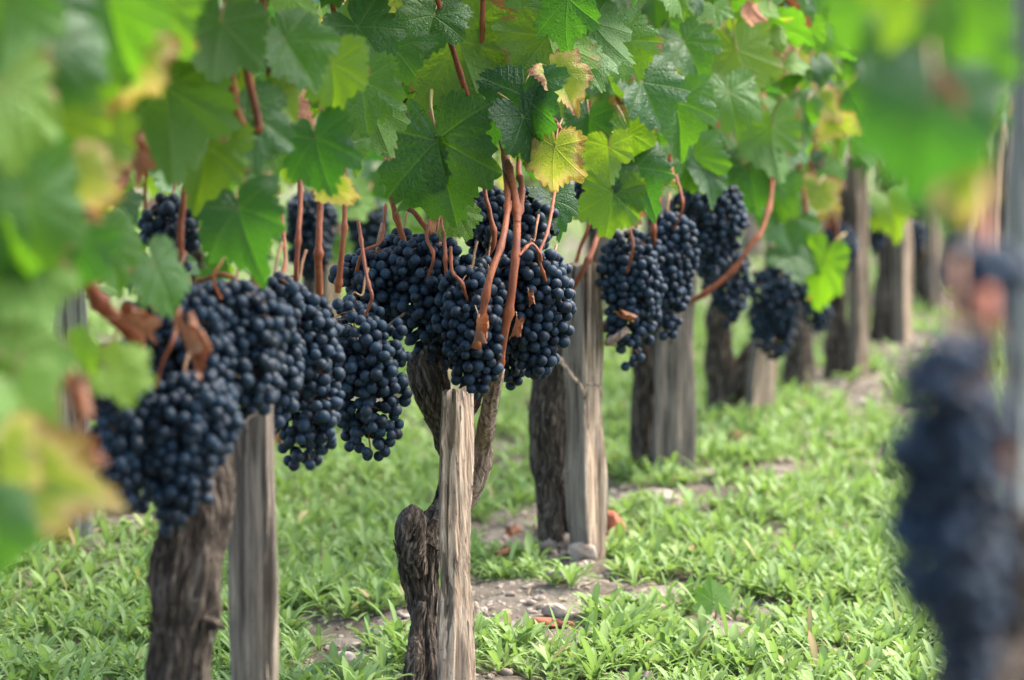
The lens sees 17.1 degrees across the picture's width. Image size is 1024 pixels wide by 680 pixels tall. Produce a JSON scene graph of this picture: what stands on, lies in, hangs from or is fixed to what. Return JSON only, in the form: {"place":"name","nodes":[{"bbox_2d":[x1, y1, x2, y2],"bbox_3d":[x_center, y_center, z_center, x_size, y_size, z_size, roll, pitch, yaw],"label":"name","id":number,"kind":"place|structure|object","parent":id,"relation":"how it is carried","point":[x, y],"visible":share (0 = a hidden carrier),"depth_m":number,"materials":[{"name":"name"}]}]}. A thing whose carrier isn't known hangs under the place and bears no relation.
{"place":"outdoors","nodes":[
{"label":"outdoors","id":0,"kind":"place"},
{"bbox_2d":[0,101,1008,679],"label":"ground","id":1,"kind":"structure","parent":0,"point":[488,591],"depth_m":5.31,"materials":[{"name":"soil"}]},
{"bbox_2d":[52,291,93,545],"bbox_3d":[-0.715,0.118,5.559,0.065,0.656,0.049,-1,5,-7],"label":"wooden stake","id":2,"kind":"object","parent":1,"relation":"on","point":[71,313],"visible":0.09,"depth_m":5.53,"materials":[{"name":"grey wood"}]},
{"bbox_2d":[0,0,203,577],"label":"grapevine","id":3,"kind":"object","parent":1,"relation":"on","point":[73,73],"visible":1,"depth_m":2.40,"materials":[{"name":"green plant"}]},
{"bbox_2d":[85,171,179,298],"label":"grapevine","id":4,"kind":"object","parent":1,"relation":"on","point":[162,185],"visible":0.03,"depth_m":5.74,"materials":[{"name":"green plant"}]},
{"bbox_2d":[83,0,373,679],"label":"grapevine","id":5,"kind":"object","parent":1,"relation":"on","point":[220,114],"visible":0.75,"depth_m":3.44,"materials":[{"name":"green plant"}]},
{"bbox_2d":[78,312,153,517],"bbox_3d":[-0.385,0.070,3.307,0.067,0.206,0.075,-4,6,-37],"label":"grape bunch","id":6,"kind":"object","parent":5,"relation":"hanging from","point":[113,419],"visible":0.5,"depth_m":3.29,"materials":[{"name":"food"}]},
{"bbox_2d":[93,383,153,514],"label":"grape bunch","id":7,"kind":"object","parent":5,"relation":"hanging from","point":[142,507],"visible":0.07,"depth_m":3.38,"materials":[{"name":"food"}]},
{"bbox_2d":[137,182,200,272],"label":"grape bunch","id":8,"kind":"object","parent":5,"relation":"hanging from","point":[163,210],"visible":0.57,"depth_m":3.69,"materials":[{"name":"food"}]},
{"bbox_2d":[122,251,230,383],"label":"grape bunch","id":9,"kind":"object","parent":5,"relation":"hanging from","point":[199,303],"visible":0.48,"depth_m":3.44,"materials":[{"name":"food"}]},
{"bbox_2d":[136,351,243,535],"bbox_3d":[-0.317,0.097,3.345,0.109,0.191,0.102,0,5,0],"label":"grape bunch","id":10,"kind":"object","parent":5,"relation":"hanging from","point":[188,439],"visible":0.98,"depth_m":3.32,"materials":[{"name":"blue food"}]},
{"bbox_2d":[176,337,253,403],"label":"grape bunch","id":11,"kind":"object","parent":5,"relation":"hanging from","point":[222,369],"visible":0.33,"depth_m":3.45,"materials":[{"name":"food"}]},
{"bbox_2d":[194,269,295,420],"bbox_3d":[-0.288,-0.004,3.526,0.129,0.176,0.115,0,5,0],"label":"grape bunch","id":12,"kind":"object","parent":5,"relation":"attached to","point":[256,333],"visible":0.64,"depth_m":3.50,"materials":[{"name":"blue food"}]},
{"bbox_2d":[249,333,304,435],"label":"grape bunch","id":13,"kind":"object","parent":5,"relation":"hanging from","point":[290,373],"visible":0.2,"depth_m":3.75,"materials":[{"name":"food"}]},
{"bbox_2d":[267,242,304,343],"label":"grape bunch","id":14,"kind":"object","parent":5,"relation":"hanging from","point":[284,289],"visible":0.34,"depth_m":3.73,"materials":[{"name":"food"}]},
{"bbox_2d":[276,249,344,470],"bbox_3d":[-0.249,0.025,3.928,0.116,0.254,0.103,0,5,0],"label":"grape bunch","id":15,"kind":"object","parent":5,"relation":"hanging from","point":[316,420],"visible":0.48,"depth_m":3.91,"materials":[{"name":"blue food"}]},
{"bbox_2d":[298,381,331,410],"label":"grape bunch","id":16,"kind":"object","parent":5,"relation":"hanging from","point":[303,386],"visible":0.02,"depth_m":4.08,"materials":[{"name":"food"}]},
{"bbox_2d":[116,4,360,296],"bbox_3d":[-0.601,-0.284,6.295,0.539,1.227,1.053,1,5,13],"label":"grapevine","id":17,"kind":"object","parent":1,"relation":"on","point":[131,204],"depth_m":6.07,"materials":[{"name":"green plant"}]},
{"bbox_2d":[285,188,338,280],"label":"grape bunch","id":18,"kind":"object","parent":17,"relation":"hanging from","point":[308,226],"visible":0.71,"depth_m":6.38,"materials":[{"name":"food"}]},
{"bbox_2d":[228,405,278,679],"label":"wooden stake","id":19,"kind":"object","parent":1,"relation":"on","point":[253,598],"visible":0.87,"depth_m":3.62,"materials":[{"name":"grey wood"}]},
{"bbox_2d":[274,433,282,447],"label":"fallen leaf","id":20,"kind":"object","parent":1,"relation":"on","point":[276,436],"visible":0.39,"depth_m":6.78,"materials":[{"name":"plant"}]},
{"bbox_2d":[196,0,424,293],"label":"grapevine","id":21,"kind":"object","parent":1,"relation":"on","point":[367,175],"visible":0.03,"depth_m":7.01,"materials":[{"name":"green plant"}]},
{"bbox_2d":[347,182,389,253],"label":"grape bunch","id":22,"kind":"object","parent":21,"relation":"hanging from","point":[370,226],"visible":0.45,"depth_m":6.88,"materials":[{"name":"food"}]},
{"bbox_2d":[313,220,340,318],"bbox_3d":[-0.389,-0.006,7.191,0.048,0.632,0.056,5,7,44],"label":"wooden stake","id":23,"kind":"object","parent":1,"relation":"on","point":[330,294],"visible":0.08,"depth_m":7.17,"materials":[{"name":"grey wood"}]},
{"bbox_2d":[338,651,355,661],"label":"stone","id":24,"kind":"object","parent":1,"relation":"on","point":[349,656],"visible":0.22,"depth_m":4.55,"materials":[{"name":"stone"}]},
{"bbox_2d":[440,237,454,382],"bbox_3d":[-0.169,-0.091,8.163,0.054,0.630,0.056,3,6,30],"label":"wooden stake","id":25,"kind":"object","parent":1,"relation":"on","point":[449,370],"visible":0.01,"depth_m":8.16,"materials":[{"name":"brown wood"}]},
{"bbox_2d":[437,386,475,679],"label":"wooden stake","id":26,"kind":"object","parent":1,"relation":"on","point":[456,647],"visible":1,"depth_m":4.24,"materials":[{"name":"brown wood"}]},
{"bbox_2d":[368,148,549,238],"bbox_3d":[-0.166,-0.459,8.240,0.568,1.205,1.032,1,5,15],"label":"grapevine","id":27,"kind":"object","parent":1,"relation":"on","point":[374,157],"visible":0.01,"depth_m":8.39,"materials":[{"name":"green plant"}]},
{"bbox_2d":[256,0,689,679],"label":"grapevine","id":28,"kind":"object","parent":1,"relation":"on","point":[448,100],"visible":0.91,"depth_m":4.33,"materials":[{"name":"green plant"}]},
{"bbox_2d":[328,223,411,323],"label":"grape bunch","id":29,"kind":"object","parent":28,"relation":"hanging from","point":[385,281],"visible":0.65,"depth_m":4.36,"materials":[{"name":"food"}]},
{"bbox_2d":[330,267,412,460],"bbox_3d":[-0.191,0.032,4.230,0.135,0.240,0.112,2,5,24],"label":"grape bunch","id":30,"kind":"object","parent":28,"relation":"hanging from","point":[369,366],"visible":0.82,"depth_m":4.20,"materials":[{"name":"blue food"}]},
{"bbox_2d":[378,211,418,251],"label":"grape bunch","id":31,"kind":"object","parent":28,"relation":"hanging from","point":[391,240],"visible":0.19,"depth_m":4.41,"materials":[{"name":"food"}]},
{"bbox_2d":[389,216,483,374],"bbox_3d":[-0.097,-0.059,4.365,0.121,0.217,0.116,0,5,0],"label":"grape bunch","id":32,"kind":"object","parent":28,"relation":"hanging from","point":[422,309],"visible":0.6,"depth_m":4.34,"materials":[{"name":"food"}]},
{"bbox_2d":[431,241,506,398],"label":"grape bunch","id":33,"kind":"object","parent":28,"relation":"hanging from","point":[456,317],"visible":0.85,"depth_m":4.27,"materials":[{"name":"food"}]},
{"bbox_2d":[474,237,507,279],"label":"grape bunch","id":34,"kind":"object","parent":28,"relation":"hanging from","point":[485,261],"visible":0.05,"depth_m":4.40,"materials":[{"name":"food"}]},
{"bbox_2d":[465,163,559,259],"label":"grape bunch","id":35,"kind":"object","parent":28,"relation":"hanging from","point":[481,231],"visible":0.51,"depth_m":4.49,"materials":[{"name":"food"}]},
{"bbox_2d":[503,342,524,390],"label":"grape bunch","id":36,"kind":"object","parent":28,"relation":"hanging from","point":[513,376],"visible":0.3,"depth_m":4.43,"materials":[{"name":"food"}]},
{"bbox_2d":[494,214,576,379],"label":"grape bunch","id":37,"kind":"object","parent":28,"relation":"hanging from","point":[535,356],"visible":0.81,"depth_m":4.34,"materials":[{"name":"blue food"}]},
{"bbox_2d":[554,244,575,323],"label":"grape bunch","id":38,"kind":"object","parent":28,"relation":"hanging from","point":[555,248],"visible":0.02,"depth_m":4.42,"materials":[{"name":"food"}]},
{"bbox_2d":[473,601,480,616],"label":"stone","id":39,"kind":"object","parent":1,"relation":"on","point":[476,608],"visible":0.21,"depth_m":4.69,"materials":[{"name":"stone"}]},
{"bbox_2d":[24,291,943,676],"bbox_3d":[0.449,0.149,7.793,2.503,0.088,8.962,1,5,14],"label":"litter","id":40,"kind":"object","parent":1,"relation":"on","point":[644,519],"visible":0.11,"depth_m":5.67,"materials":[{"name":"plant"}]},
{"bbox_2d":[0,131,1008,679],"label":"weeds","id":41,"kind":"object","parent":1,"relation":"on","point":[642,631],"visible":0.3,"depth_m":5.25,"materials":[{"name":"green plant"}]},
{"bbox_2d":[490,545,510,560],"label":"fallen leaf","id":42,"kind":"object","parent":41,"relation":"on","point":[505,550],"visible":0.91,"depth_m":5.33,"materials":[{"name":"plant"}]},
{"bbox_2d":[725,430,749,442],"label":"fallen leaf","id":43,"kind":"object","parent":41,"relation":"on","point":[737,438],"visible":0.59,"depth_m":6.73,"materials":[{"name":"plant"}]},
{"bbox_2d":[505,523,522,537],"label":"fallen leaf","id":44,"kind":"object","parent":1,"relation":"on","point":[513,530],"visible":1,"depth_m":5.67,"materials":[{"name":"plant"}]},
{"bbox_2d":[526,177,539,189],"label":"wooden stake","id":45,"kind":"object","parent":1,"relation":"on","point":[529,181],"depth_m":9.10,"materials":[{"name":"grey wood"}]},
{"bbox_2d":[533,617,560,629],"bbox_3d":[0.046,0.396,4.740,0.049,0.022,0.038,-1,-17,0],"label":"brick fragment","id":46,"kind":"object","parent":1,"relation":"on","point":[547,620],"visible":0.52,"depth_m":4.72,"materials":[{"name":"brick"}]},
{"bbox_2d":[478,110,624,193],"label":"grapevine","id":47,"kind":"object","parent":1,"relation":"on","point":[498,160],"visible":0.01,"depth_m":8.99,"materials":[{"name":"green plant"}]},
{"bbox_2d":[538,532,569,555],"bbox_3d":[0.081,0.331,5.399,0.082,0.058,0.049,-21,1,2],"label":"earth clod","id":48,"kind":"object","parent":1,"relation":"on","point":[563,545],"visible":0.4,"depth_m":5.38,"materials":[{"name":"soil"}]},
{"bbox_2d":[541,603,567,617],"bbox_3d":[0.060,0.383,4.818,0.038,0.024,0.034,6,-9,0],"label":"stone","id":49,"kind":"object","parent":1,"relation":"on","point":[559,610],"visible":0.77,"depth_m":4.80,"materials":[{"name":"stone"}]},
{"bbox_2d":[545,570,566,583],"bbox_3d":[0.067,0.354,5.083,0.036,0.024,0.031,-3,-7,0],"label":"stone","id":50,"kind":"object","parent":1,"relation":"on","point":[549,573],"visible":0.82,"depth_m":5.07,"materials":[{"name":"stone"}]},
{"bbox_2d":[559,621,573,628],"bbox_3d":[0.076,0.394,4.728,0.021,0.012,0.018,-8,2,1],"label":"brick fragment","id":51,"kind":"object","parent":1,"relation":"on","point":[568,622],"visible":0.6,"depth_m":4.72,"materials":[{"name":"brick"}]},
{"bbox_2d":[568,542,596,561],"bbox_3d":[0.110,0.331,5.304,0.043,0.038,0.032,-11,8,1],"label":"stone","id":52,"kind":"object","parent":1,"relation":"on","point":[577,551],"visible":0.84,"depth_m":5.29,"materials":[{"name":"stone"}]},
{"bbox_2d":[562,261,607,560],"bbox_3d":[0.118,0.166,5.312,0.064,0.582,0.056,-4,6,-39],"label":"wooden stake","id":53,"kind":"object","parent":1,"relation":"on","point":[586,482],"visible":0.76,"depth_m":5.29,"materials":[{"name":"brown wood"}]},
{"bbox_2d":[599,237,611,318],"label":"wooden stake","id":54,"kind":"object","parent":1,"relation":"on","point":[603,240],"visible":0.09,"depth_m":10.09,"materials":[{"name":"grey wood"}]},
{"bbox_2d":[606,510,625,535],"bbox_3d":[0.165,0.313,5.673,0.050,0.060,0.038,-5,8,0],"label":"brick fragment","id":55,"kind":"object","parent":1,"relation":"on","point":[613,518],"visible":0.26,"depth_m":5.66,"materials":[{"name":"brick"}]},
{"bbox_2d":[585,109,677,262],"bbox_3d":[0.270,-0.625,10.175,0.550,1.232,1.073,1,5,12],"label":"grapevine","id":56,"kind":"object","parent":1,"relation":"on","point":[590,238],"depth_m":10.18,"materials":[{"name":"brown plant"}]},
{"bbox_2d":[615,496,648,510],"bbox_3d":[0.210,0.286,5.929,0.068,0.031,0.058,-5,8,0],"label":"earth clod","id":57,"kind":"object","parent":1,"relation":"on","point":[619,498],"visible":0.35,"depth_m":5.92,"materials":[{"name":"soil"}]},
{"bbox_2d":[498,0,815,555],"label":"grapevine","id":58,"kind":"object","parent":1,"relation":"on","point":[706,74],"visible":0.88,"depth_m":5.25,"materials":[{"name":"green plant"}]},
{"bbox_2d":[574,182,595,232],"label":"grape bunch","id":59,"kind":"object","parent":58,"relation":"hanging from","point":[578,190],"visible":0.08,"depth_m":5.50,"materials":[{"name":"food"}]},
{"bbox_2d":[595,225,667,370],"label":"grape bunch","id":60,"kind":"object","parent":58,"relation":"hanging from","point":[638,289],"visible":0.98,"depth_m":5.26,"materials":[{"name":"food"}]},
{"bbox_2d":[641,192,699,340],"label":"grape bunch","id":61,"kind":"object","parent":58,"relation":"hanging from","point":[677,267],"visible":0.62,"depth_m":5.38,"materials":[{"name":"food"}]},
{"bbox_2d":[663,185,749,277],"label":"grape bunch","id":62,"kind":"object","parent":58,"relation":"hanging from","point":[725,220],"visible":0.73,"depth_m":5.78,"materials":[{"name":"food"}]},
{"bbox_2d":[644,488,683,511],"bbox_3d":[0.268,0.281,5.976,0.066,0.043,0.064,-4,6,-37],"label":"stone","id":63,"kind":"object","parent":1,"relation":"on","point":[667,493],"visible":0.34,"depth_m":5.96,"materials":[{"name":"stone"}]},
{"bbox_2d":[661,186,669,212],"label":"wooden stake","id":64,"kind":"object","parent":1,"relation":"on","point":[664,201],"visible":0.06,"depth_m":11.05,"materials":[{"name":"grey wood"}]},
{"bbox_2d":[652,270,695,481],"bbox_3d":[0.301,0.115,6.310,0.084,0.536,0.053,0,5,0],"label":"wooden stake","id":65,"kind":"object","parent":1,"relation":"on","point":[674,426],"visible":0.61,"depth_m":6.29,"materials":[{"name":"grey wood"}]},
{"bbox_2d":[644,127,736,233],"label":"grapevine","id":66,"kind":"object","parent":1,"relation":"on","point":[647,220],"visible":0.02,"depth_m":11.17,"materials":[{"name":"green plant"}]},
{"bbox_2d":[701,469,717,483],"bbox_3d":[0.360,0.249,6.189,0.034,0.030,0.026,-4,15,0],"label":"stone","id":67,"kind":"object","parent":1,"relation":"on","point":[709,477],"visible":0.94,"depth_m":6.18,"materials":[{"name":"stone"}]},
{"bbox_2d":[693,575,732,619],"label":"leaf","id":68,"kind":"object","parent":1,"relation":"on","point":[710,594],"visible":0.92,"depth_m":4.85,"materials":[{"name":"green plant"}]},
{"bbox_2d":[582,0,859,478],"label":"grapevine","id":69,"kind":"object","parent":1,"relation":"on","point":[770,148],"visible":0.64,"depth_m":6.22,"materials":[{"name":"green plant"}]},
{"bbox_2d":[700,276,717,289],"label":"grape bunch","id":70,"kind":"object","parent":69,"relation":"hanging from","point":[706,282],"visible":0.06,"depth_m":6.60,"materials":[{"name":"food"}]},
{"bbox_2d":[707,249,752,329],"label":"grape bunch","id":71,"kind":"object","parent":69,"relation":"hanging from","point":[729,301],"visible":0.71,"depth_m":6.39,"materials":[{"name":"food"}]},
{"bbox_2d":[746,213,762,260],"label":"wooden stake","id":72,"kind":"object","parent":1,"relation":"on","point":[752,230],"visible":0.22,"depth_m":13.02,"materials":[{"name":"grey wood"}]},
{"bbox_2d":[744,242,782,422],"bbox_3d":[0.544,0.036,7.363,0.111,0.500,0.064,-2,5,-18],"label":"wooden stake","id":73,"kind":"object","parent":1,"relation":"on","point":[760,386],"visible":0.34,"depth_m":7.35,"materials":[{"name":"brown wood"}]},
{"bbox_2d":[741,77,790,259],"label":"grapevine","id":74,"kind":"object","parent":1,"relation":"on","point":[743,242],"visible":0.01,"depth_m":13.10,"materials":[{"name":"brown plant"}]},
{"bbox_2d":[668,18,874,419],"bbox_3d":[0.583,-0.383,7.371,0.556,1.229,1.067,1,5,12],"label":"grapevine","id":75,"kind":"object","parent":1,"relation":"on","point":[793,225],"visible":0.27,"depth_m":7.01,"materials":[{"name":"green plant"}]},
{"bbox_2d":[746,247,808,360],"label":"grape bunch","id":76,"kind":"object","parent":75,"relation":"hanging from","point":[773,309],"visible":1,"depth_m":6.99,"materials":[{"name":"food"}]},
{"bbox_2d":[802,298,833,333],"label":"grape bunch","id":77,"kind":"object","parent":75,"relation":"hanging from","point":[818,321],"visible":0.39,"depth_m":7.50,"materials":[{"name":"food"}]},
{"bbox_2d":[803,429,835,441],"bbox_3d":[0.633,0.199,7.055,0.079,0.031,0.062,-5,-6,0],"label":"earth clod","id":78,"kind":"object","parent":1,"relation":"on","point":[807,433],"visible":0.23,"depth_m":7.04,"materials":[{"name":"soil"}]},
{"bbox_2d":[818,157,826,230],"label":"wooden stake","id":79,"kind":"object","parent":1,"relation":"on","point":[821,228],"visible":0.05,"depth_m":14.96,"materials":[{"name":"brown wood"}]},
{"bbox_2d":[781,88,873,394],"bbox_3d":[0.725,-0.430,8.003,0.518,1.211,0.669,1,5,15],"label":"grapevine","id":80,"kind":"object","parent":1,"relation":"on","point":[799,359],"visible":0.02,"depth_m":7.96,"materials":[{"name":"brown plant"}]},
{"bbox_2d":[812,140,850,180],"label":"grapevine","id":81,"kind":"object","parent":1,"relation":"on","point":[815,167],"depth_m":15.04,"materials":[{"name":"green plant"}]},
{"bbox_2d":[757,21,913,380],"bbox_3d":[0.798,-0.463,8.330,0.520,1.239,1.068,1,5,11],"label":"grapevine","id":82,"kind":"object","parent":1,"relation":"on","point":[889,213],"visible":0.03,"depth_m":8.35,"materials":[{"name":"green plant"}]},
{"bbox_2d":[820,211,859,279],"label":"grape bunch","id":83,"kind":"object","parent":82,"relation":"hanging from","point":[852,244],"visible":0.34,"depth_m":8.18,"materials":[{"name":"food"}]},
{"bbox_2d":[868,205,871,217],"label":"grape bunch","id":84,"kind":"object","parent":82,"relation":"hanging from","point":[870,213],"visible":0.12,"depth_m":8.39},
{"bbox_2d":[868,224,887,254],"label":"grape bunch","id":85,"kind":"object","parent":82,"relation":"hanging from","point":[875,241],"visible":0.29,"depth_m":8.80,"materials":[{"name":"food"}]},
{"bbox_2d":[832,379,846,386],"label":"stone","id":86,"kind":"object","parent":1,"relation":"on","point":[837,382],"visible":0.66,"depth_m":8.08,"materials":[{"name":"stone"}]},
{"bbox_2d":[795,72,892,342],"bbox_3d":[1.022,-0.551,9.308,0.544,1.220,1.065,1,5,12],"label":"grapevine","id":87,"kind":"object","parent":1,"relation":"on","point":[880,330],"visible":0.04,"depth_m":9.30,"materials":[{"name":"brown plant"}]},
{"bbox_2d":[911,218,927,257],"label":"grape bunch","id":88,"kind":"object","parent":87,"relation":"hanging from","point":[918,237],"visible":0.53,"depth_m":9.58,"materials":[{"name":"food"}]},
{"bbox_2d":[845,154,869,380],"bbox_3d":[0.842,-0.120,8.322,0.050,0.670,0.048,-3,6,-33],"label":"wooden stake","id":89,"kind":"object","parent":1,"relation":"on","point":[857,200],"visible":0.69,"depth_m":8.30,"materials":[{"name":"brown wood"}]},
{"bbox_2d":[852,398,868,407],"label":"stone","id":90,"kind":"object","parent":1,"relation":"on","point":[859,402],"visible":0.41,"depth_m":7.72,"materials":[{"name":"stone"}]},
{"bbox_2d":[891,181,912,343],"bbox_3d":[1.063,-0.208,9.294,0.047,0.668,0.052,3,6,33],"label":"wooden stake","id":91,"kind":"object","parent":1,"relation":"on","point":[902,269],"visible":0.39,"depth_m":9.28,"materials":[{"name":"brown wood"}]},
{"bbox_2d":[821,0,1023,679],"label":"grapevine","id":92,"kind":"object","parent":1,"relation":"on","point":[937,78],"visible":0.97,"depth_m":1.81,"materials":[{"name":"green plant"}]},
{"bbox_2d":[882,316,1015,635],"bbox_3d":[0.207,0.066,1.629,0.061,0.150,0.060,-4,6,-37],"label":"grape bunch","id":93,"kind":"object","parent":92,"relation":"hanging from","point":[934,524],"visible":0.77,"depth_m":1.62,"materials":[{"name":"blue food"}]},
{"bbox_2d":[894,254,1022,496],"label":"grape bunch","id":94,"kind":"object","parent":92,"relation":"hanging from","point":[942,368],"visible":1,"depth_m":1.60,"materials":[{"name":"blue food"}]},
{"bbox_2d":[921,316,1013,652],"bbox_3d":[0.237,0.077,1.769,0.055,0.197,0.068,4,6,41],"label":"grape bunch","id":95,"kind":"object","parent":92,"relation":"attached to","point":[938,646],"visible":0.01,"depth_m":1.76,"materials":[{"name":"food"}]},
{"bbox_2d":[934,542,1019,679],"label":"grape bunch","id":96,"kind":"object","parent":92,"relation":"hanging from","point":[973,641],"visible":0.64,"depth_m":1.65,"materials":[{"name":"food"}]},
{"bbox_2d":[932,179,1023,325],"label":"grape bunch","id":97,"kind":"object","parent":92,"relation":"attached to","point":[997,266],"visible":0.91,"depth_m":1.67,"materials":[{"name":"food"}]},
{"bbox_2d":[847,0,1011,313],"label":"grapevine","id":98,"kind":"object","parent":1,"relation":"on","point":[919,287],"visible":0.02,"depth_m":10.31,"materials":[{"name":"brown plant"}]},
{"bbox_2d":[926,216,944,317],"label":"wooden stake","id":99,"kind":"object","parent":1,"relation":"on","point":[934,260],"visible":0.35,"depth_m":10.26,"materials":[{"name":"brown wood"}]},
{"bbox_2d":[959,218,974,240],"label":"wooden stake","id":100,"kind":"object","parent":1,"relation":"on","point":[969,233],"visible":0.06,"depth_m":11.23,"materials":[{"name":"brown wood"}]},
{"bbox_2d":[945,40,1011,289],"bbox_3d":[1.466,-0.709,11.253,0.548,1.226,1.043,1,5,11],"label":"grapevine","id":101,"kind":"object","parent":1,"relation":"on","point":[1004,115],"visible":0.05,"depth_m":11.26,"materials":[{"name":"green plant"}]},
{"bbox_2d":[975,7,1011,239],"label":"grapevine","id":102,"kind":"object","parent":1,"relation":"on","point":[1008,122],"visible":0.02,"depth_m":12.23,"materials":[{"name":"green plant"}]},
{"bbox_2d":[988,123,1003,240],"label":"wooden stake","id":103,"kind":"object","parent":1,"relation":"on","point":[996,154],"visible":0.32,"depth_m":12.19,"materials":[{"name":"brown wood"}]},
{"bbox_2d":[998,87,1011,241],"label":"grapevine","id":104,"kind":"object","parent":1,"relation":"on","point":[1001,231],"visible":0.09,"depth_m":13.23,"materials":[{"name":"plant"}]},
{"bbox_2d":[1005,0,1023,509],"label":"wooden post","id":105,"kind":"object","parent":1,"relation":"on","point":[1014,326],"visible":0.45,"depth_m":2.58,"materials":[{"name":"grey wood"}]}
]}

